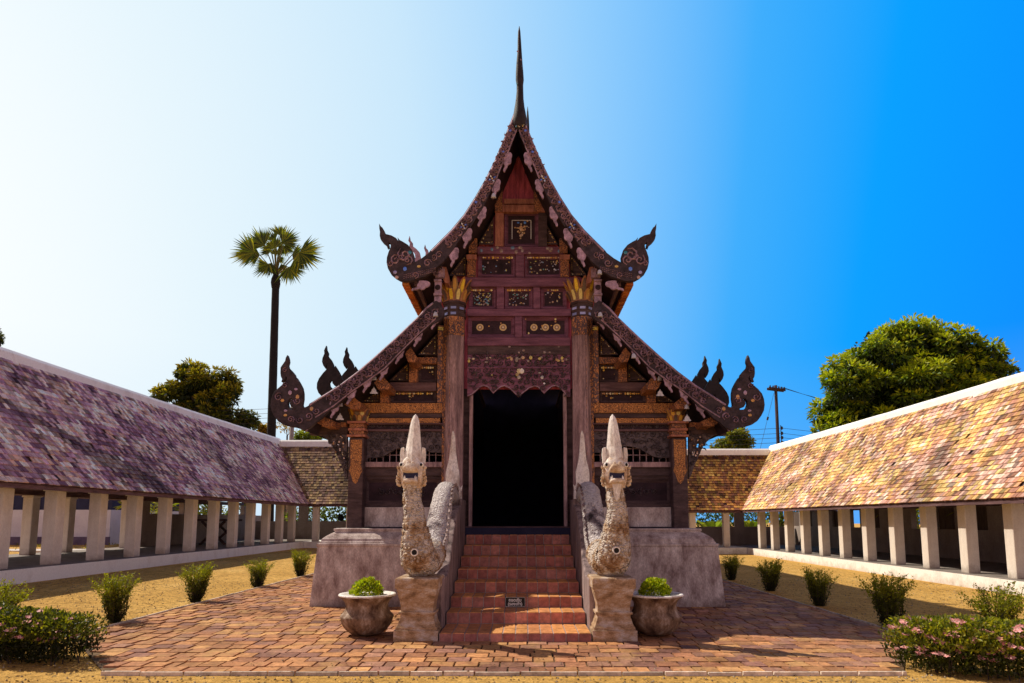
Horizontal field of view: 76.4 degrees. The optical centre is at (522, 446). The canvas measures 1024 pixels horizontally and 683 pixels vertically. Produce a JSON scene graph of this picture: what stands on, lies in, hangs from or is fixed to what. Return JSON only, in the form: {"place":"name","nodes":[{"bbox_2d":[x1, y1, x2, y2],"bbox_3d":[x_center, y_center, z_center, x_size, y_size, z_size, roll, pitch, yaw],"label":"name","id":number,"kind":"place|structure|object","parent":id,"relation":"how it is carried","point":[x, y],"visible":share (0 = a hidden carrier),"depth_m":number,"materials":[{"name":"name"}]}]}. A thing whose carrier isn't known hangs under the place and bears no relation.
{"place":"outdoors","nodes":[
{"label":"outdoors","id":0,"kind":"place"},
{"bbox_2d":[9,549,83,552],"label":"path","id":1,"kind":"structure","parent":0,"point":[37,550],"depth_m":22.84,"materials":[{"name":"concrete"}]},
{"bbox_2d":[79,574,904,674],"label":"pavement","id":2,"kind":"structure","parent":0,"point":[745,627],"depth_m":8.20,"materials":[{"name":"brick"}]},
{"bbox_2d":[338,591,395,635],"bbox_3d":[-2.160,2.312,8.998,0.786,0.560,0.786,0,-6,0],"label":"plant pot","id":3,"kind":"object","parent":2,"relation":"on","point":[367,615],"visible":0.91,"depth_m":8.73,"materials":[{"name":"stone"}]},
{"bbox_2d":[348,576,384,595],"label":"pot plant","id":4,"kind":"object","parent":3,"relation":"on","point":[364,585],"visible":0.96,"depth_m":8.94,"materials":[{"name":"green plant"}]},
{"bbox_2d":[393,414,464,642],"bbox_3d":[-1.418,1.185,10.528,0.624,3.316,3.911,0,-6,0],"label":"naga balustrade","id":5,"kind":"object","parent":2,"relation":"on","point":[432,551],"visible":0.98,"depth_m":8.81,"materials":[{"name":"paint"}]},
{"bbox_2d":[439,535,590,642],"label":"staircase","id":6,"kind":"structure","parent":2,"relation":"on","point":[538,572],"depth_m":10.31,"materials":[{"name":"tile"}]},
{"bbox_2d":[505,597,524,606],"bbox_3d":[-0.117,2.330,9.773,0.304,0.146,0.012,0,-6,0],"label":"sign","id":7,"kind":"object","parent":6,"relation":"attached to","point":[514,601],"visible":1,"depth_m":9.77,"materials":[{"name":"metal"}]},
{"bbox_2d":[570,414,637,642],"bbox_3d":[1.199,1.189,10.529,0.586,3.308,3.908,0,-6,0],"label":"naga balustrade","id":8,"kind":"object","parent":2,"relation":"on","point":[600,549],"visible":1,"depth_m":8.79,"materials":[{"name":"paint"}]},
{"bbox_2d":[631,590,683,635],"bbox_3d":[1.830,2.312,8.998,0.786,0.560,0.786,0,-6,0],"label":"plant pot","id":9,"kind":"object","parent":2,"relation":"on","point":[655,615],"visible":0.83,"depth_m":8.73,"materials":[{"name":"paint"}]},
{"bbox_2d":[637,576,671,595],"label":"pot plant","id":10,"kind":"object","parent":9,"relation":"on","point":[661,587],"visible":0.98,"depth_m":8.94,"materials":[{"name":"green plant"}]},
{"bbox_2d":[0,523,1023,682],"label":"ground","id":11,"kind":"structure","parent":0,"point":[231,570],"depth_m":11.89,"materials":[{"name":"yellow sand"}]},
{"bbox_2d":[0,328,5,346],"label":"leafy tree","id":12,"kind":"object","parent":11,"relation":"on","point":[1,339],"visible":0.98,"depth_m":30.80,"materials":[{"name":"green plant"}]},
{"bbox_2d":[0,578,35,608],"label":"shrub","id":13,"kind":"object","parent":11,"relation":"on","point":[5,592],"visible":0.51,"depth_m":8.21,"materials":[{"name":"green plant"}]},
{"bbox_2d":[0,601,109,665],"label":"flower hedge","id":14,"kind":"object","parent":11,"relation":"on","point":[36,634],"visible":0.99,"depth_m":7.19,"materials":[{"name":"green plant"}]},
{"bbox_2d":[9,542,117,552],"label":"grass","id":15,"kind":"structure","parent":11,"relation":"on","point":[76,544],"depth_m":26.60,"materials":[{"name":"green plant"}]},
{"bbox_2d":[10,495,178,544],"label":"house","id":16,"kind":"structure","parent":11,"relation":"on","point":[113,523],"depth_m":28.85,"materials":[{"name":"white concrete"}]},
{"bbox_2d":[87,571,141,622],"bbox_3d":[-6.191,2.296,9.864,0.689,0.865,0.750,2,-7,-17],"label":"shrub","id":17,"kind":"object","parent":11,"relation":"on","point":[113,604],"visible":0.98,"depth_m":9.78,"materials":[{"name":"green plant"}]},
{"bbox_2d":[113,501,178,513],"bbox_3d":[-16.223,3.249,28.041,2.785,2.010,2.546,-5,-8,39],"label":"areca palm","id":18,"kind":"object","parent":11,"relation":"on","point":[152,511],"visible":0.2,"depth_m":27.82,"materials":[{"name":"green plant"}]},
{"bbox_2d":[0,347,321,585],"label":"cloister gallery","id":19,"kind":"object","parent":11,"relation":"on","point":[68,438],"visible":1,"depth_m":18.75,"materials":[{"name":"tile"}]},
{"bbox_2d":[197,519,241,544],"bbox_3d":[-12.700,3.555,27.173,1.200,1.080,1.600,0,-6,0],"label":"trestle","id":20,"kind":"object","parent":19,"relation":"on","point":[220,536],"visible":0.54,"depth_m":26.61,"materials":[{"name":"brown wood"}]},
{"bbox_2d":[174,561,214,602],"bbox_3d":[-6.179,2.580,12.285,0.708,0.834,0.668,1,-6,-7],"label":"shrub","id":21,"kind":"object","parent":11,"relation":"on","point":[198,584],"visible":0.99,"depth_m":12.23,"materials":[{"name":"green plant"}]},
{"bbox_2d":[148,357,244,514],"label":"broadleaf tree","id":22,"kind":"object","parent":11,"relation":"on","point":[198,388],"visible":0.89,"depth_m":46.19,"materials":[{"name":"green plant"}]},
{"bbox_2d":[174,505,224,514],"bbox_3d":[-16.107,3.763,32.239,2.436,1.926,3.223,5,-8,-39],"label":"areca palm","id":23,"kind":"object","parent":11,"relation":"on","point":[199,513],"visible":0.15,"depth_m":31.79,"materials":[{"name":"green plant"}]},
{"bbox_2d":[198,502,244,514],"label":"bush","id":24,"kind":"object","parent":11,"relation":"on","point":[226,513],"visible":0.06,"depth_m":39.57,"materials":[{"name":"green plant"}]},
{"bbox_2d":[228,408,260,505],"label":"broadleaf tree","id":25,"kind":"object","parent":11,"relation":"on","point":[247,418],"visible":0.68,"depth_m":46.99,"materials":[{"name":"green plant"}]},
{"bbox_2d":[242,557,276,587],"bbox_3d":[-6.081,2.923,14.976,0.708,0.752,0.665,0,-6,2],"label":"shrub","id":26,"kind":"object","parent":11,"relation":"on","point":[258,572],"visible":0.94,"depth_m":14.92,"materials":[{"name":"green plant"}]},
{"bbox_2d":[254,422,266,433],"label":"autumn tree","id":27,"kind":"object","parent":11,"relation":"on","point":[262,429],"visible":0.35,"depth_m":52.08,"materials":[{"name":"brown plant"}]},
{"bbox_2d":[228,225,324,520],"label":"fan palm","id":28,"kind":"object","parent":11,"relation":"on","point":[247,251],"visible":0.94,"depth_m":41.20,"materials":[{"name":"green plant"}]},
{"bbox_2d":[276,422,289,520],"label":"thin tree","id":29,"kind":"object","parent":11,"relation":"on","point":[285,427],"visible":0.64,"depth_m":52.34,"materials":[{"name":"green plant"}]},
{"bbox_2d":[285,408,294,519],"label":"concrete pole","id":30,"kind":"object","parent":11,"relation":"on","point":[291,433],"visible":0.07,"depth_m":45.25,"materials":[{"name":"grey concrete"}]},
{"bbox_2d":[255,440,348,547],"bbox_3d":[-7.675,2.442,33.391,13.150,5.620,4.890,0,-6,0],"label":"cloister gallery","id":31,"kind":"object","parent":11,"relation":"on","point":[317,471],"visible":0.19,"depth_m":32.62,"materials":[{"name":"tile"}]},
{"bbox_2d":[337,514,343,520],"bbox_3d":[-9.750,3.775,34.786,0.380,0.380,0.370,0,-6,0],"label":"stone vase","id":32,"kind":"object","parent":31,"relation":"on","point":[340,517],"visible":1,"depth_m":34.66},
{"bbox_2d":[289,548,314,576],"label":"shrub","id":33,"kind":"object","parent":11,"relation":"on","point":[300,561],"visible":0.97,"depth_m":17.78,"materials":[{"name":"green plant"}]},
{"bbox_2d":[294,430,323,439],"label":"leafy tree","id":34,"kind":"object","parent":11,"relation":"on","point":[302,435],"visible":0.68,"depth_m":50.23,"materials":[{"name":"green plant"}]},
{"bbox_2d":[284,506,345,520],"bbox_3d":[-8.840,4.350,37.227,10.726,3.134,1.663,0,-6,0],"label":"bush","id":35,"kind":"object","parent":11,"relation":"on","point":[323,516],"visible":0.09,"depth_m":37.04,"materials":[{"name":"green plant"}]},
{"bbox_2d":[90,573,906,675],"bbox_3d":[-0.350,3.291,15.190,11.312,0.149,17.076,0,-6,0],"label":"pavement edging","id":36,"kind":"object","parent":11,"relation":"on","point":[523,673],"visible":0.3,"depth_m":6.72,"materials":[{"name":"brick"}]},
{"bbox_2d":[271,26,764,607],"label":"temple","id":37,"kind":"structure","parent":11,"relation":"on","point":[515,368],"depth_m":13.04,"materials":[{"name":"paint"}]},
{"bbox_2d":[336,404,343,419],"bbox_3d":[-3.475,-0.746,12.361,0.118,0.473,0.102,5,-8,-40],"label":"wind bell","id":38,"kind":"object","parent":37,"relation":"hanging from","point":[339,417],"visible":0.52,"depth_m":12.34,"materials":[{"name":"metal"}]},
{"bbox_2d":[370,377,377,393],"bbox_3d":[-2.844,-1.250,12.417,0.118,0.475,0.102,5,-8,-40],"label":"wind bell","id":39,"kind":"object","parent":37,"relation":"hanging from","point":[373,391],"visible":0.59,"depth_m":12.39,"materials":[{"name":"metal"}]},
{"bbox_2d":[631,347,635,358],"bbox_3d":[2.062,-1.756,12.112,0.104,0.205,0.104,0,-6,0],"label":"wind bell","id":40,"kind":"object","parent":37,"relation":"hanging from","point":[633,356],"visible":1,"depth_m":12.09,"materials":[{"name":"metal"}]},
{"bbox_2d":[656,376,663,395],"bbox_3d":[2.614,-1.223,12.414,0.118,0.508,0.102,5,-8,-40],"label":"wind bell","id":41,"kind":"object","parent":37,"relation":"hanging from","point":[660,393],"visible":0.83,"depth_m":12.39,"materials":[{"name":"metal"}]},
{"bbox_2d":[683,404,690,420],"bbox_3d":[3.115,-0.709,12.356,0.118,0.441,0.102,-5,-8,40],"label":"wind bell","id":42,"kind":"object","parent":37,"relation":"hanging from","point":[687,418],"visible":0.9,"depth_m":12.33,"materials":[{"name":"metal"}]},
{"bbox_2d":[697,520,721,526],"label":"banana plant","id":43,"kind":"object","parent":11,"relation":"on","point":[718,523],"visible":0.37,"depth_m":37.05,"materials":[{"name":"green plant"}]},
{"bbox_2d":[720,553,744,579],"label":"shrub","id":44,"kind":"object","parent":11,"relation":"on","point":[731,566],"visible":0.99,"depth_m":17.43,"materials":[{"name":"green plant"}]},
{"bbox_2d":[709,427,756,448],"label":"leafy tree","id":45,"kind":"object","parent":11,"relation":"on","point":[731,440],"visible":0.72,"depth_m":47.82,"materials":[{"name":"green plant"}]},
{"bbox_2d":[687,449,794,553],"bbox_3d":[7.675,2.809,33.349,13.550,5.460,4.891,0,-6,0],"label":"cloister gallery","id":46,"kind":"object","parent":11,"relation":"on","point":[722,481],"visible":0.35,"depth_m":32.49,"materials":[{"name":"white plaster"},{"name":"clay tile"}]},
{"bbox_2d":[696,511,811,526],"bbox_3d":[10.380,4.500,38.225,14.027,3.064,1.683,0,-6,0],"label":"bush","id":47,"kind":"object","parent":11,"relation":"on","point":[716,517],"visible":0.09,"depth_m":38.01,"materials":[{"name":"green plant"}]},
{"bbox_2d":[744,519,768,526],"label":"banana plant","id":48,"kind":"object","parent":11,"relation":"on","point":[748,523],"visible":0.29,"depth_m":36.62,"materials":[{"name":"green plant"}]},
{"bbox_2d":[753,558,783,590],"bbox_3d":[5.608,2.933,14.790,0.710,0.828,0.644,-5,-8,38],"label":"shrub","id":49,"kind":"object","parent":11,"relation":"on","point":[771,577],"visible":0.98,"depth_m":14.71,"materials":[{"name":"green plant"}]},
{"bbox_2d":[767,385,785,526],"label":"utility pole","id":50,"kind":"object","parent":11,"relation":"on","point":[774,388],"visible":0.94,"depth_m":45.44,"materials":[{"name":"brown wood"}]},
{"bbox_2d":[705,442,780,445],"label":"power line","id":51,"kind":"object","parent":50,"relation":"attached to","point":[738,444],"visible":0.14,"depth_m":45.15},
{"bbox_2d":[800,566,840,605],"bbox_3d":[5.587,2.655,12.264,0.770,0.816,0.652,5,-8,-37],"label":"shrub","id":52,"kind":"object","parent":11,"relation":"on","point":[818,597],"visible":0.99,"depth_m":12.20,"materials":[{"name":"green plant"}]},
{"bbox_2d":[730,372,1023,595],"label":"cloister gallery","id":53,"kind":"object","parent":11,"relation":"on","point":[938,460],"visible":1,"depth_m":19.90,"materials":[{"name":"clay tile"},{"name":"white plaster"}]},
{"bbox_2d":[854,570,916,625],"bbox_3d":[5.570,2.346,9.934,0.839,0.931,0.723,-6,-9,45],"label":"shrub","id":54,"kind":"object","parent":11,"relation":"on","point":[889,601],"visible":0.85,"depth_m":9.82,"materials":[{"name":"green plant"}]},
{"bbox_2d":[876,509,919,528],"bbox_3d":[16.250,3.448,26.319,2.816,2.231,3.648,4,-8,-32],"label":"areca palm","id":55,"kind":"object","parent":11,"relation":"on","point":[917,514],"visible":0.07,"depth_m":26.10,"materials":[{"name":"green plant"}]},
{"bbox_2d":[806,312,1020,527],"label":"mango tree","id":56,"kind":"object","parent":11,"relation":"on","point":[886,367],"visible":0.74,"depth_m":45.37,"materials":[{"name":"green plant"}]},
{"bbox_2d":[878,613,1023,680],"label":"flower hedge","id":57,"kind":"object","parent":11,"relation":"on","point":[999,639],"visible":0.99,"depth_m":6.70,"materials":[{"name":"green plant"}]},
{"bbox_2d":[956,581,1023,620],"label":"shrub","id":58,"kind":"object","parent":11,"relation":"on","point":[1004,608],"visible":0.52,"depth_m":8.06,"materials":[{"name":"green plant"}]},
{"bbox_2d":[0,0,1023,523],"label":"sky","id":59,"kind":"structure","parent":0,"point":[810,176],"materials":[{"name":"blue"}]}
]}

